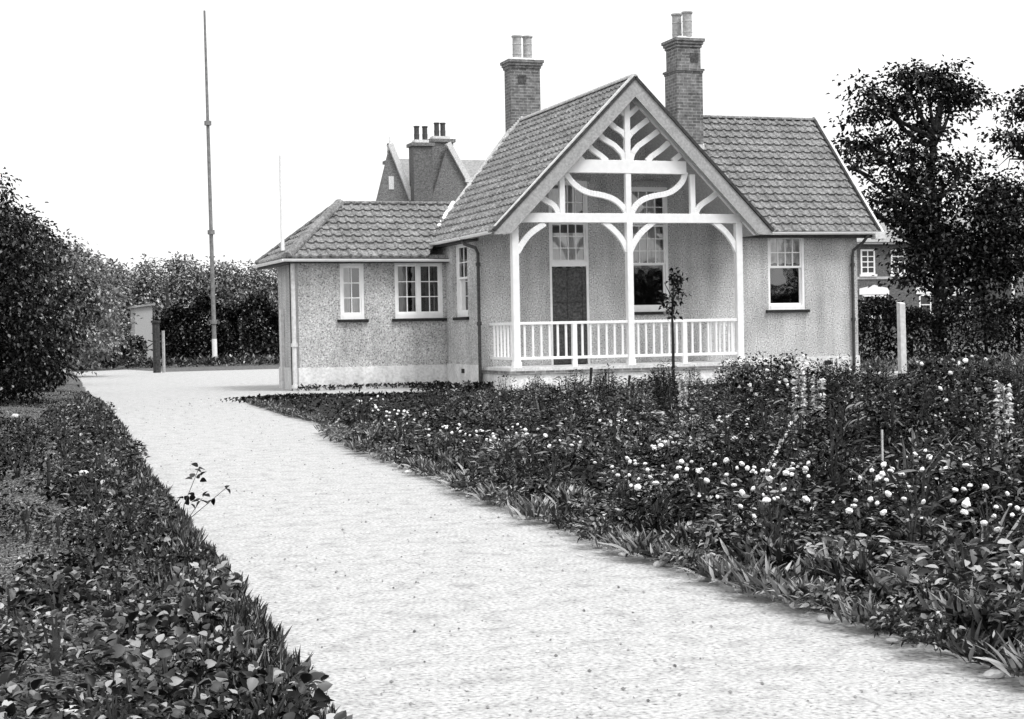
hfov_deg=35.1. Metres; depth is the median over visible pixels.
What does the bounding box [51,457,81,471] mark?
verge plant
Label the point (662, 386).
tall perennial
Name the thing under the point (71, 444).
verge plant
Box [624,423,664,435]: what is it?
leafy plant
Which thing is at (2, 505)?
verge plant
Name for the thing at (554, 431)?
leafy plant
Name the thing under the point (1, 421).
verge plant
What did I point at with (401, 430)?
white flowering plant
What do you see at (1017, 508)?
white flowering plant
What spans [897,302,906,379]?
wooden post
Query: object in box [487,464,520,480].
border plant
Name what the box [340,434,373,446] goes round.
border plant
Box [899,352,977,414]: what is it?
rose bush
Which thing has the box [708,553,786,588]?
border plant
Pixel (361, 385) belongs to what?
wall weeds
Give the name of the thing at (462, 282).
window
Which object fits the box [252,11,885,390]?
bungalow
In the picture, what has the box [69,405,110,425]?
verge plant
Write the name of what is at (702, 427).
leafy plant
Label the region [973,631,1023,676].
border plant
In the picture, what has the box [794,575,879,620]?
border plant
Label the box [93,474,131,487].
verge plant
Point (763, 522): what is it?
white flowering plant
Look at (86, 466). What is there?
verge plant
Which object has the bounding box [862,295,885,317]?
window
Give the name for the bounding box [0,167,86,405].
shrub
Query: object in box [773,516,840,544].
leafy plant
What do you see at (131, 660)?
verge plant
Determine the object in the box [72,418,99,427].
verge plant
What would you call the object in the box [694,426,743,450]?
leafy plant
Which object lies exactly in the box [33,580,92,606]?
verge plant
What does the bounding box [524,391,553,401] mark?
leafy plant
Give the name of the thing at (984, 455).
tall perennial
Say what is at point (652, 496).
leafy plant
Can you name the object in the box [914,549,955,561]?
leafy plant
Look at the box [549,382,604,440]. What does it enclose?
tall perennial
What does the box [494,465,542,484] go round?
border plant
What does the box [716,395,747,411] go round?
leafy plant
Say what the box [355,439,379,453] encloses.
border plant
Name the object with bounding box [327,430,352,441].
border plant
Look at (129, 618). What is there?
verge plant
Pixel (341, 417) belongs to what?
border plant
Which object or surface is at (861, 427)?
tall perennial
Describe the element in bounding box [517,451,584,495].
leafy plant
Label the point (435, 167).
gabled house
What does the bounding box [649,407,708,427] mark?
leafy plant
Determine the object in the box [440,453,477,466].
border plant
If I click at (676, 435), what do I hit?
leafy plant
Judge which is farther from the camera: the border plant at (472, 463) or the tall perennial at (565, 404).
the tall perennial at (565, 404)
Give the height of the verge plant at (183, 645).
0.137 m
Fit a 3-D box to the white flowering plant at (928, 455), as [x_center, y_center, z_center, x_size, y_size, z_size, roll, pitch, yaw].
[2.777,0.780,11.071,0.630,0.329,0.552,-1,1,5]
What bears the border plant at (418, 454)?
on the bed soil at (994, 627)
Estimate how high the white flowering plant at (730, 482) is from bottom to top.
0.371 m
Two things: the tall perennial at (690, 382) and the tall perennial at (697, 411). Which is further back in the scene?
the tall perennial at (690, 382)
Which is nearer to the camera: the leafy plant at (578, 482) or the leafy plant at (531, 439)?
the leafy plant at (578, 482)
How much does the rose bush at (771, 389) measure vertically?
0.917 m
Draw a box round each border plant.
[272,406,288,412]
[308,414,321,421]
[317,415,329,421]
[317,420,346,432]
[319,423,347,438]
[320,417,345,426]
[324,426,357,437]
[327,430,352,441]
[333,431,357,443]
[337,410,360,421]
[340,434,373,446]
[342,430,368,443]
[344,435,375,450]
[345,415,358,423]
[347,421,372,430]
[355,420,382,433]
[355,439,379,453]
[357,423,388,433]
[360,425,391,440]
[366,439,397,453]
[368,441,405,458]
[372,446,401,460]
[375,428,413,441]
[385,431,417,444]
[387,449,411,462]
[396,451,416,465]
[398,435,431,451]
[399,436,418,444]
[402,454,446,471]
[403,449,437,466]
[405,441,441,453]
[411,459,448,474]
[418,442,450,458]
[424,462,462,477]
[429,449,460,463]
[429,469,466,480]
[436,470,458,484]
[438,468,496,489]
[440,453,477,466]
[443,454,479,471]
[452,468,500,493]
[457,456,505,475]
[463,477,499,495]
[465,482,521,500]
[486,484,530,507]
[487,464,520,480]
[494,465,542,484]
[507,488,549,505]
[507,494,551,514]
[507,494,576,519]
[508,475,546,489]
[523,471,580,494]
[532,482,602,507]
[534,503,583,524]
[543,482,593,496]
[554,508,607,529]
[563,492,609,513]
[566,511,619,536]
[575,514,629,542]
[584,498,636,523]
[588,526,639,548]
[599,524,690,555]
[606,506,654,527]
[630,509,685,534]
[650,538,701,562]
[654,519,723,542]
[660,540,722,568]
[675,551,749,577]
[676,522,742,551]
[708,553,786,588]
[717,555,810,596]
[720,530,788,559]
[733,529,811,567]
[757,570,846,604]
[789,541,863,575]
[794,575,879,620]
[812,548,902,587]
[829,589,907,626]
[863,562,953,599]
[868,600,935,637]
[887,575,965,615]
[899,610,969,652]
[914,577,1023,631]
[938,618,1023,665]
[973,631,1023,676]
[1000,598,1023,632]
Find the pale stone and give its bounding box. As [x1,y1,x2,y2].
[75,506,86,510]
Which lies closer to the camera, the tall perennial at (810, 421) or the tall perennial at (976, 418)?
the tall perennial at (976, 418)
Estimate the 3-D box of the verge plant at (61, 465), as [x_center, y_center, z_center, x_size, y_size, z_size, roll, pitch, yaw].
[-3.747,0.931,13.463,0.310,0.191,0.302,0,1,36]
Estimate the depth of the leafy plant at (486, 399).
23.33 m
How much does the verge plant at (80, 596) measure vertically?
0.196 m
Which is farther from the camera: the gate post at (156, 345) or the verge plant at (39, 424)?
the gate post at (156, 345)
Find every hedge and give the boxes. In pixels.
[91,335,152,359]
[148,292,245,359]
[234,291,279,362]
[858,293,982,361]
[961,293,1023,360]
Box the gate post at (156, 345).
[151,320,165,372]
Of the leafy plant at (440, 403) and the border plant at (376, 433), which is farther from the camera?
the leafy plant at (440, 403)
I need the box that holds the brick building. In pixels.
[857,197,1023,342]
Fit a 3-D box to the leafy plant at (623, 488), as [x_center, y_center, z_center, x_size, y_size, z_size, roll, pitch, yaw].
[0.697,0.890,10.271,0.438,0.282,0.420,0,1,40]
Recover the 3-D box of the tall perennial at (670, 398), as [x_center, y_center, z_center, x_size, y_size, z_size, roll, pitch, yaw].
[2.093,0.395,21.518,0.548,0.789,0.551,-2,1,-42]
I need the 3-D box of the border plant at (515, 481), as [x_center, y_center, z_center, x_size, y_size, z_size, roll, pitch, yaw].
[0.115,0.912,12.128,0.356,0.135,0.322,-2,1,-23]
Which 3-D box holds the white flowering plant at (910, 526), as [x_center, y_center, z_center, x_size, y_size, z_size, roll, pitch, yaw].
[1.990,0.828,8.103,0.514,0.367,0.520,0,1,35]
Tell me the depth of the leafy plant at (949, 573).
7.13 m
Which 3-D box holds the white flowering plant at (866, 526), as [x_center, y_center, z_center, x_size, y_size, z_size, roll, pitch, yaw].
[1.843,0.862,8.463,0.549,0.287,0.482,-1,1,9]
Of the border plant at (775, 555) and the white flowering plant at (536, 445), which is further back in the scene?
the white flowering plant at (536, 445)
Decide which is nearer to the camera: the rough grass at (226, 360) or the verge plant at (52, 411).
the verge plant at (52, 411)
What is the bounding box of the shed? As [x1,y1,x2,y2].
[127,303,154,358]
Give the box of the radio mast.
[203,10,217,364]
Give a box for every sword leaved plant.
[522,393,559,419]
[717,460,782,501]
[806,451,889,496]
[838,437,949,494]
[890,428,956,463]
[933,504,1023,571]
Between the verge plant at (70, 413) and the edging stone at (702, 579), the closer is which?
the edging stone at (702, 579)
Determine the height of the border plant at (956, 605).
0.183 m
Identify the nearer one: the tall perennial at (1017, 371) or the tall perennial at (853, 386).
the tall perennial at (1017, 371)
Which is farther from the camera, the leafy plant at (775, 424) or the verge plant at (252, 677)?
the leafy plant at (775, 424)
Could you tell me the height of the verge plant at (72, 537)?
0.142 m
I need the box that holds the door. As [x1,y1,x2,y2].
[552,267,587,363]
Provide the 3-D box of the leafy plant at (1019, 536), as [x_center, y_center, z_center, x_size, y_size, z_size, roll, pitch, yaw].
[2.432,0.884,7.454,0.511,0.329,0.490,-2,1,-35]
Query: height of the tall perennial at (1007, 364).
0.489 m
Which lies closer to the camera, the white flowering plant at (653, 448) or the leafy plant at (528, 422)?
the white flowering plant at (653, 448)
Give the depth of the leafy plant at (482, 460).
13.18 m
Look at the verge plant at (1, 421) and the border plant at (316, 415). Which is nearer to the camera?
the verge plant at (1, 421)
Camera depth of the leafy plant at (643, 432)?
13.94 m
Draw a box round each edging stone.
[481,500,492,504]
[518,515,529,519]
[548,523,559,527]
[593,543,602,547]
[618,551,629,556]
[653,560,665,566]
[698,575,711,581]
[789,601,802,608]
[817,615,836,623]
[886,637,899,642]
[983,669,1004,678]
[1019,678,1023,685]
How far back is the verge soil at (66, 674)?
8.63 m
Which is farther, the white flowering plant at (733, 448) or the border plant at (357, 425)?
the border plant at (357, 425)
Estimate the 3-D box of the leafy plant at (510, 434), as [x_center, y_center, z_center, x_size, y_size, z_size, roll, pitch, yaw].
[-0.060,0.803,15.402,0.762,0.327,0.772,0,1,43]
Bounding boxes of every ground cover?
[0,391,314,718]
[255,372,1023,656]
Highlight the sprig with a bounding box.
[177,462,230,546]
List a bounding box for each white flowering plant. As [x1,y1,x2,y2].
[345,400,372,417]
[348,395,387,420]
[362,406,404,433]
[379,409,426,437]
[381,419,417,442]
[422,423,468,456]
[455,429,495,457]
[460,435,503,466]
[489,428,578,462]
[494,423,526,449]
[540,439,592,470]
[564,390,594,411]
[571,401,598,421]
[592,456,657,504]
[594,418,641,452]
[615,474,700,531]
[628,459,751,506]
[631,440,703,471]
[643,436,713,479]
[664,458,747,520]
[691,436,794,472]
[698,486,770,536]
[699,461,783,523]
[710,415,755,448]
[720,487,828,548]
[752,463,814,499]
[754,461,852,509]
[758,466,839,518]
[810,497,922,547]
[822,462,914,525]
[852,471,943,536]
[860,490,965,557]
[862,467,942,516]
[867,449,971,485]
[873,456,921,480]
[911,500,1023,589]
[927,412,982,446]
[928,457,1009,510]
[940,483,1023,552]
[978,503,1023,551]
[989,549,1023,634]
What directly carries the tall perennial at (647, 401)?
on the bed soil at (994, 627)
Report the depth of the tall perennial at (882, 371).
27.04 m
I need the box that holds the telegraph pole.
[166,285,169,349]
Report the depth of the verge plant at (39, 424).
20.35 m
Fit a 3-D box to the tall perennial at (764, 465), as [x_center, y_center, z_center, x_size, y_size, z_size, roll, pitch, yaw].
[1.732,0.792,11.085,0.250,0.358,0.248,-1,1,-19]
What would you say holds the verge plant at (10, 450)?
on the verge soil at (66, 674)
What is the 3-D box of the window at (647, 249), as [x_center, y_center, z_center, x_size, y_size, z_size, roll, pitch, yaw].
[3.082,-2.478,37.066,1.160,2.910,0.340,-1,1,-19]
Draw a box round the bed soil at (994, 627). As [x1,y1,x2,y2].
[266,376,1023,664]
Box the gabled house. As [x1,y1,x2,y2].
[376,122,484,201]
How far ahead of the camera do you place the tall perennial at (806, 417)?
13.32 m
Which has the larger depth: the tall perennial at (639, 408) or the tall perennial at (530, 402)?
the tall perennial at (530, 402)
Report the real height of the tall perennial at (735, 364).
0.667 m
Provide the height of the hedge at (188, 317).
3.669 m
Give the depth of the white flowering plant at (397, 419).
17.84 m
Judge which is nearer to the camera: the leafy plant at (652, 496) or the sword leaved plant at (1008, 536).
the sword leaved plant at (1008, 536)
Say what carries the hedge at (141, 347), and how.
on the ground at (237, 366)
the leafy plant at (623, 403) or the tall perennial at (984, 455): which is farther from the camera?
the leafy plant at (623, 403)
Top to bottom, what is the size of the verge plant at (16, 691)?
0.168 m
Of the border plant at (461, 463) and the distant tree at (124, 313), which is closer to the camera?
the border plant at (461, 463)
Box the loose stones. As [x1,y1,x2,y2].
[108,397,1014,718]
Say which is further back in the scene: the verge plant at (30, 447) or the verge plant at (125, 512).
the verge plant at (30, 447)
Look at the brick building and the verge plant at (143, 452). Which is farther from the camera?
the brick building
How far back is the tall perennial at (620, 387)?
19.43 m
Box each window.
[337,264,368,321]
[388,176,393,188]
[392,263,446,321]
[453,244,468,319]
[631,187,668,314]
[766,238,809,312]
[859,249,876,276]
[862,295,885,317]
[890,249,904,275]
[919,294,933,312]
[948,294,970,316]
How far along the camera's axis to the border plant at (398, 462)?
14.97 m
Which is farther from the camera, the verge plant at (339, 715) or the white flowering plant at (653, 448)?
the white flowering plant at (653, 448)
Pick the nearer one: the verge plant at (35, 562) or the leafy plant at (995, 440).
the verge plant at (35, 562)
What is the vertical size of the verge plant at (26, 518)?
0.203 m
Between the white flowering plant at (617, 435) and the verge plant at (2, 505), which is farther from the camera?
the white flowering plant at (617, 435)
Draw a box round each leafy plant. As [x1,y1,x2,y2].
[338,396,387,423]
[338,399,384,415]
[395,402,419,416]
[398,423,459,452]
[399,405,444,423]
[403,390,446,417]
[411,394,462,426]
[415,429,470,453]
[420,408,463,428]
[423,414,457,435]
[424,399,474,430]
[452,412,515,441]
[454,392,497,413]
[461,402,514,421]
[462,441,528,472]
[466,426,540,453]
[467,438,546,475]
[478,404,534,428]
[479,400,529,417]
[491,433,559,461]
[492,452,542,486]
[494,401,547,424]
[501,415,527,429]
[501,448,566,491]
[511,416,546,435]
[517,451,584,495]
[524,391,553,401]
[527,383,553,398]
[532,417,602,447]
[533,389,560,403]
[540,432,609,457]
[542,405,576,420]
[550,476,590,496]
[554,425,630,460]
[578,423,647,450]
[581,391,621,408]
[590,447,650,484]
[590,477,651,517]
[593,455,666,490]
[597,419,667,462]
[601,391,646,414]
[601,431,679,468]
[611,408,664,433]
[618,467,689,499]
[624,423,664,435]
[627,432,691,453]
[628,487,697,519]
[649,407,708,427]
[654,419,723,446]
[664,396,693,409]
[665,390,708,406]
[667,421,704,435]
[673,435,756,465]
[675,418,711,430]
[677,478,709,498]
[685,425,759,458]
[686,510,788,550]
[689,393,740,418]
[692,386,721,397]
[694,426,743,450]
[696,418,742,439]
[699,378,716,386]
[703,388,729,403]
[711,402,736,414]
[713,475,835,534]
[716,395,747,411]
[718,409,749,425]
[720,410,771,432]
[727,395,782,423]
[752,398,808,425]
[755,411,819,440]
[768,448,862,493]
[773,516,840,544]
[780,530,884,564]
[789,439,879,474]
[794,530,919,574]
[798,395,840,411]
[805,423,880,468]
[810,387,845,401]
[828,457,887,486]
[848,402,889,421]
[858,469,983,544]
[862,453,949,500]
[869,386,904,406]
[869,436,957,470]
[870,403,924,426]
[873,538,1023,605]
[880,377,901,387]
[880,429,923,458]
[884,467,1003,525]
[890,438,964,470]
[901,442,994,479]
[914,454,1012,492]
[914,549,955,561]
[915,566,983,588]
[938,410,993,436]
[944,440,1010,474]
[946,420,1017,438]
[948,547,1023,626]
[961,415,1023,448]
[967,389,1006,419]
[968,434,1023,447]
[968,447,1023,475]
[971,553,1022,597]
[993,519,1023,572]
[1008,438,1023,460]
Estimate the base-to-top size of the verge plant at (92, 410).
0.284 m
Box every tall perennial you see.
[439,380,490,439]
[474,386,515,441]
[488,375,523,413]
[516,382,544,411]
[519,376,546,405]
[530,375,545,396]
[541,369,588,437]
[545,409,568,435]
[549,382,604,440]
[550,390,571,412]
[556,369,597,412]
[560,372,577,394]
[579,396,648,476]
[584,376,620,427]
[586,375,600,393]
[591,363,624,414]
[594,365,616,397]
[606,387,629,415]
[607,377,657,428]
[610,377,651,422]
[633,393,646,421]
[634,388,658,417]
[646,359,677,405]
[648,367,667,396]
[651,360,688,414]
[656,368,683,412]
[659,409,728,482]
[660,406,696,439]
[676,368,702,393]
[687,365,700,386]
[687,390,708,418]
[689,402,710,421]
[699,399,754,477]
[708,445,738,486]
[719,363,756,402]
[721,385,745,407]
[731,388,794,476]
[744,396,790,461]
[748,387,776,414]
[748,450,779,487]
[756,406,829,484]
[765,391,835,466]
[767,412,804,454]
[770,357,799,404]
[772,365,812,403]
[792,389,873,503]
[796,396,829,448]
[801,387,878,496]
[808,371,831,396]
[818,382,857,437]
[819,354,850,395]
[824,363,865,424]
[828,363,850,388]
[828,381,889,440]
[829,382,854,417]
[833,354,867,400]
[837,372,867,405]
[849,421,873,462]
[851,387,919,457]
[859,375,922,460]
[869,363,889,393]
[871,361,894,385]
[899,363,919,382]
[901,367,951,438]
[913,360,948,417]
[917,380,957,430]
[924,429,946,458]
[925,384,988,448]
[937,415,1023,520]
[944,372,988,420]
[945,376,987,416]
[949,390,1003,457]
[951,364,988,396]
[968,412,1023,527]
[970,367,989,395]
[971,359,998,389]
[971,363,1018,423]
[984,429,1023,533]
[994,383,1023,433]
[999,356,1023,406]
[1001,357,1013,379]
[1001,360,1023,423]
[1012,396,1023,429]
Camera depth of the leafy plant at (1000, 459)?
11.83 m
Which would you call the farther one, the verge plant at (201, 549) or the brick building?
the brick building
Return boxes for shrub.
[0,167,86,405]
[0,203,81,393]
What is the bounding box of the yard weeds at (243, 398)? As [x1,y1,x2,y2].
[222,387,483,402]
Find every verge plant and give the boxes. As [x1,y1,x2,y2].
[0,415,13,427]
[0,432,18,446]
[0,435,26,452]
[0,447,26,464]
[0,449,39,466]
[0,454,43,478]
[0,485,8,503]
[0,496,8,512]
[0,499,49,526]
[0,506,52,540]
[0,585,63,624]
[0,607,62,656]
[0,607,114,682]
[0,609,75,642]
[0,618,35,635]
[0,631,19,661]
[0,662,11,674]
[0,669,56,717]
[0,678,68,705]
[0,701,63,718]
[1,423,47,446]
[2,414,34,429]
[7,439,48,456]
[10,574,101,622]
[11,565,81,590]
[15,548,79,575]
[17,458,77,493]
[20,424,47,441]
[29,420,53,431]
[30,636,97,661]
[32,514,82,544]
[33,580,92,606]
[34,680,146,718]
[35,414,63,429]
[36,435,89,465]
[37,421,76,442]
[39,407,80,428]
[39,468,76,483]
[39,475,105,502]
[40,406,68,420]
[40,418,76,430]
[40,562,136,604]
[42,461,79,479]
[43,418,83,439]
[45,404,78,420]
[48,426,82,442]
[49,418,79,435]
[50,403,82,418]
[50,430,93,448]
[50,433,101,462]
[51,411,74,426]
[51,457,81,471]
[53,543,111,573]
[53,710,140,718]
[54,507,100,529]
[56,475,95,493]
[56,484,107,508]
[57,417,87,428]
[57,471,124,496]
[58,542,135,583]
[60,435,99,449]
[60,480,131,519]
[60,528,107,548]
[66,508,126,541]
[67,405,105,418]
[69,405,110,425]
[70,440,110,458]
[70,449,98,468]
[70,691,165,718]
[71,670,195,718]
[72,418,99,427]
[72,442,128,471]
[72,473,102,485]
[72,606,187,652]
[75,453,118,474]
[75,488,135,513]
[76,415,120,438]
[76,418,102,432]
[77,528,150,559]
[78,423,118,439]
[78,633,155,658]
[81,411,112,419]
[85,419,126,438]
[85,566,152,606]
[86,399,117,415]
[87,439,120,447]
[87,467,137,493]
[89,514,137,532]
[89,631,199,675]
[90,437,144,467]
[90,464,137,477]
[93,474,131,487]
[93,478,136,498]
[95,496,160,531]
[98,432,130,442]
[99,439,150,460]
[99,465,132,480]
[103,438,147,461]
[107,552,161,587]
[109,595,171,615]
[109,652,230,701]
[110,490,145,502]
[112,533,177,555]
[115,481,173,511]
[118,622,168,633]
[119,597,231,644]
[121,519,161,541]
[129,498,164,514]
[131,526,177,542]
[132,496,180,521]
[141,545,205,575]
[151,588,236,619]
[154,571,241,604]
[159,546,215,561]
[162,689,267,718]
[164,623,253,653]
[166,584,234,630]
[167,645,252,692]
[168,559,240,579]
[181,635,278,677]
[183,573,241,592]
[197,660,334,713]
[203,685,328,718]
[282,710,352,718]
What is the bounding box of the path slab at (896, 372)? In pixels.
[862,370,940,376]
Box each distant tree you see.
[100,263,139,356]
[109,253,190,357]
[140,251,228,357]
[175,255,262,355]
[220,259,277,356]
[249,267,278,350]
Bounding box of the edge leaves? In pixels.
[240,398,1023,675]
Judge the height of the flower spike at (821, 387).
0.768 m
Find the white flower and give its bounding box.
[63,705,84,718]
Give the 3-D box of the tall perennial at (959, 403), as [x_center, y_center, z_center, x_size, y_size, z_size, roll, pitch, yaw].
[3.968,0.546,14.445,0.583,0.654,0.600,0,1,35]
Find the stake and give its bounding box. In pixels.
[588,368,592,384]
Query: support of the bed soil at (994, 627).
on the ground at (237, 366)
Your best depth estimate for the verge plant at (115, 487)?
11.48 m
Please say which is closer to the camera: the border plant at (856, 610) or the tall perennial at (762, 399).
the border plant at (856, 610)
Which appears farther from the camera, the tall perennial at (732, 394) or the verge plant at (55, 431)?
the tall perennial at (732, 394)
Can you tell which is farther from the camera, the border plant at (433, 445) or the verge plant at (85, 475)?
the border plant at (433, 445)
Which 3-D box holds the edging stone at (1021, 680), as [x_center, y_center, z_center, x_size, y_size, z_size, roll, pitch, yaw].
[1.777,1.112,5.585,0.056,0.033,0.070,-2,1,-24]
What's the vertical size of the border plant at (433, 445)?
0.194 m
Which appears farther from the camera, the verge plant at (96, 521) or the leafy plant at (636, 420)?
the leafy plant at (636, 420)
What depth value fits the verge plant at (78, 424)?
18.73 m
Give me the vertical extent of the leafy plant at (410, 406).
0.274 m
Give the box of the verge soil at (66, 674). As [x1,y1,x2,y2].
[0,385,239,718]
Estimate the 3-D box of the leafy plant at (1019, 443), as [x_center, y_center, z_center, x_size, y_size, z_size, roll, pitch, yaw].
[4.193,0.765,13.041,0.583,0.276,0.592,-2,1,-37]
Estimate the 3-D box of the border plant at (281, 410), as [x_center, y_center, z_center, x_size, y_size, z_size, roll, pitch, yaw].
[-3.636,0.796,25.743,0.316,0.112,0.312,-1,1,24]
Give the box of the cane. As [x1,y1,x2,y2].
[881,430,883,489]
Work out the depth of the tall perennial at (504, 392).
22.22 m
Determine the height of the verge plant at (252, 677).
0.168 m
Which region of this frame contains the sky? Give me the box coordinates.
[0,0,1023,337]
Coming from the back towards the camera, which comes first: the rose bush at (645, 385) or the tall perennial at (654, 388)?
the rose bush at (645, 385)
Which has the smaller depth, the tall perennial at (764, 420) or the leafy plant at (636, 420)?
the tall perennial at (764, 420)
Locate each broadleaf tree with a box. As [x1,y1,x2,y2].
[823,54,1023,357]
[945,85,1023,255]
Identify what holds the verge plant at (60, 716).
on the verge soil at (66, 674)
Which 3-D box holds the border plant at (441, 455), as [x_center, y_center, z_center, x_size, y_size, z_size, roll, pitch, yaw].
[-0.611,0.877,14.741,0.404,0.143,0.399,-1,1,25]
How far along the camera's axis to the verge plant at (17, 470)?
13.71 m
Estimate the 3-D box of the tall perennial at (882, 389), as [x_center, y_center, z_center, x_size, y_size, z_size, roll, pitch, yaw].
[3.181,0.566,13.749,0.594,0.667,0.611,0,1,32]
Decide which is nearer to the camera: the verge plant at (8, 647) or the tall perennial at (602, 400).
the verge plant at (8, 647)
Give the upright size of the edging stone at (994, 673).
0.035 m
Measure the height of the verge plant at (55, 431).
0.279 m
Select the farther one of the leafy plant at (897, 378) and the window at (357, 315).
the window at (357, 315)
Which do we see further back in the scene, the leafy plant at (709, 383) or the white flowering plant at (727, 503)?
the leafy plant at (709, 383)
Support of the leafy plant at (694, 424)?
on the bed soil at (994, 627)
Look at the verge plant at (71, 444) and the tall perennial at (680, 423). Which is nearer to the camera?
the verge plant at (71, 444)
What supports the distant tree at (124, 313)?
on the ground at (237, 366)
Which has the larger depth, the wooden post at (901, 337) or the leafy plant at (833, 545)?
the wooden post at (901, 337)
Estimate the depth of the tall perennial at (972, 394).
18.21 m
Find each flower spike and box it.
[674,376,691,419]
[785,367,809,462]
[810,378,826,454]
[988,380,1014,476]
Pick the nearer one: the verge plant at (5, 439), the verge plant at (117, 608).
the verge plant at (117, 608)
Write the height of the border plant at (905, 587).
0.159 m
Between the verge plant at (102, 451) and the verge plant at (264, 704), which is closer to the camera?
the verge plant at (264, 704)
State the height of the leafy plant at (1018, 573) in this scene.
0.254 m
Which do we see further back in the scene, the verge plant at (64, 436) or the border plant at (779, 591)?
the verge plant at (64, 436)
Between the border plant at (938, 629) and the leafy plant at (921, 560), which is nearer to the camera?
the border plant at (938, 629)
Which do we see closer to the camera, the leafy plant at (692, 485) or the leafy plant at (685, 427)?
the leafy plant at (692, 485)
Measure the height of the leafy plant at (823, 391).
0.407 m
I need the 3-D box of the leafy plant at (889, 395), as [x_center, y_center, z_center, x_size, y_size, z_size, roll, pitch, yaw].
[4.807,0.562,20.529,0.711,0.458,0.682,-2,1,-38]
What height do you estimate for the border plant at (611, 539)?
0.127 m
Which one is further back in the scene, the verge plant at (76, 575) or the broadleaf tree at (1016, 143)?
the broadleaf tree at (1016, 143)
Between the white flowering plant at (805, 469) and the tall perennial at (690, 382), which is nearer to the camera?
the white flowering plant at (805, 469)
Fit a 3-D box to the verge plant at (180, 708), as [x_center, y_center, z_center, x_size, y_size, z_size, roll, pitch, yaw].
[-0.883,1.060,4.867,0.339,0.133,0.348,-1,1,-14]
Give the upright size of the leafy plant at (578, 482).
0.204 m
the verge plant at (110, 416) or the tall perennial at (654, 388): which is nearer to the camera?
the verge plant at (110, 416)
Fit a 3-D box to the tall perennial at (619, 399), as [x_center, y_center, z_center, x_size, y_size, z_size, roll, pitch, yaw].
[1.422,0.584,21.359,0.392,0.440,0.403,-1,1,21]
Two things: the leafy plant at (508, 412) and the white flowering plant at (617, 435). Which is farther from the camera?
the leafy plant at (508, 412)
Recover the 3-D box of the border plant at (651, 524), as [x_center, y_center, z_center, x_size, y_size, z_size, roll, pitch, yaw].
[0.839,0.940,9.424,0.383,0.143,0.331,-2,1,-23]
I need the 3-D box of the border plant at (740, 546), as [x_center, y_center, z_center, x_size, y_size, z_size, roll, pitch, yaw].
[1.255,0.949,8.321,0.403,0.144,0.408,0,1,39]
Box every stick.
[597,412,663,429]
[760,420,794,481]
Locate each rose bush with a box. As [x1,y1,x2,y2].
[638,367,675,399]
[710,357,754,396]
[720,353,778,400]
[730,351,809,416]
[762,349,822,402]
[803,358,842,393]
[833,361,890,411]
[864,378,969,467]
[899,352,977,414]
[901,354,953,389]
[904,349,1018,435]
[947,453,1023,533]
[953,350,1011,392]
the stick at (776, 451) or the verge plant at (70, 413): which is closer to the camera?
the stick at (776, 451)
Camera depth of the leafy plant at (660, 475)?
11.34 m
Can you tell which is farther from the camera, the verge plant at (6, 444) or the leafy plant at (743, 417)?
the leafy plant at (743, 417)
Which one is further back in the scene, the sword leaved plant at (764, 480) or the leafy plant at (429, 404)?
the leafy plant at (429, 404)
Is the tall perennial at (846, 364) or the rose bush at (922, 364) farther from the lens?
the tall perennial at (846, 364)
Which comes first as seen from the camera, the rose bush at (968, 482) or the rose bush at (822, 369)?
the rose bush at (968, 482)
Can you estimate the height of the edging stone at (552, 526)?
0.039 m
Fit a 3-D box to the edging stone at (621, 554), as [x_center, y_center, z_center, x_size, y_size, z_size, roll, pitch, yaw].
[0.622,1.076,8.953,0.078,0.033,0.054,0,1,40]
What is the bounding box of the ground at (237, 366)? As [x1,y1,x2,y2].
[55,340,1023,675]
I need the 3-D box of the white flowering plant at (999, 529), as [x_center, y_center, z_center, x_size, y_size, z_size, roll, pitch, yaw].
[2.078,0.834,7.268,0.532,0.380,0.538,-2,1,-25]
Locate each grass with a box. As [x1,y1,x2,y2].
[56,394,340,718]
[76,353,279,368]
[860,350,1023,374]
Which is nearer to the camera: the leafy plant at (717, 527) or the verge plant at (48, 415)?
the leafy plant at (717, 527)
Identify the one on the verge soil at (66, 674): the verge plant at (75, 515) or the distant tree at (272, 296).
the verge plant at (75, 515)
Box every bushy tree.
[0,201,109,361]
[29,213,133,376]
[66,239,142,369]
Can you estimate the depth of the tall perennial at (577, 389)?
22.36 m
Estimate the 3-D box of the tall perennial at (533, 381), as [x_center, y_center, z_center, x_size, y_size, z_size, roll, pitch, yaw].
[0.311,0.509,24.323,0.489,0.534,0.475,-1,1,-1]
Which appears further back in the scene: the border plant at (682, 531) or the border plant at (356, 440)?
the border plant at (356, 440)
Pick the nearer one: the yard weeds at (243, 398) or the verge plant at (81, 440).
the verge plant at (81, 440)
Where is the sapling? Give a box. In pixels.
[654,267,690,376]
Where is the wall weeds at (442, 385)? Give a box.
[409,379,492,391]
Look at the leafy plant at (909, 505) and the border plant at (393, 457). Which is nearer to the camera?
the leafy plant at (909, 505)
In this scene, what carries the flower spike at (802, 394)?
on the bed soil at (994, 627)
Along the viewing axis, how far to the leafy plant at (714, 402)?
21.20 m
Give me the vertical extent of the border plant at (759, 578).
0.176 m
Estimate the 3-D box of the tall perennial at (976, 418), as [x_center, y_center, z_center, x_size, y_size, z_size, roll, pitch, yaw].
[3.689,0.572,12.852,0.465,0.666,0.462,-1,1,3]
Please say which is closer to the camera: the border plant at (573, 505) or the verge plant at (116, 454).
the border plant at (573, 505)
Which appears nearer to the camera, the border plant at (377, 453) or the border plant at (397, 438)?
the border plant at (377, 453)
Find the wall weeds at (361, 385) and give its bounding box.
[297,380,446,390]
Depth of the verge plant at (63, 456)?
14.87 m

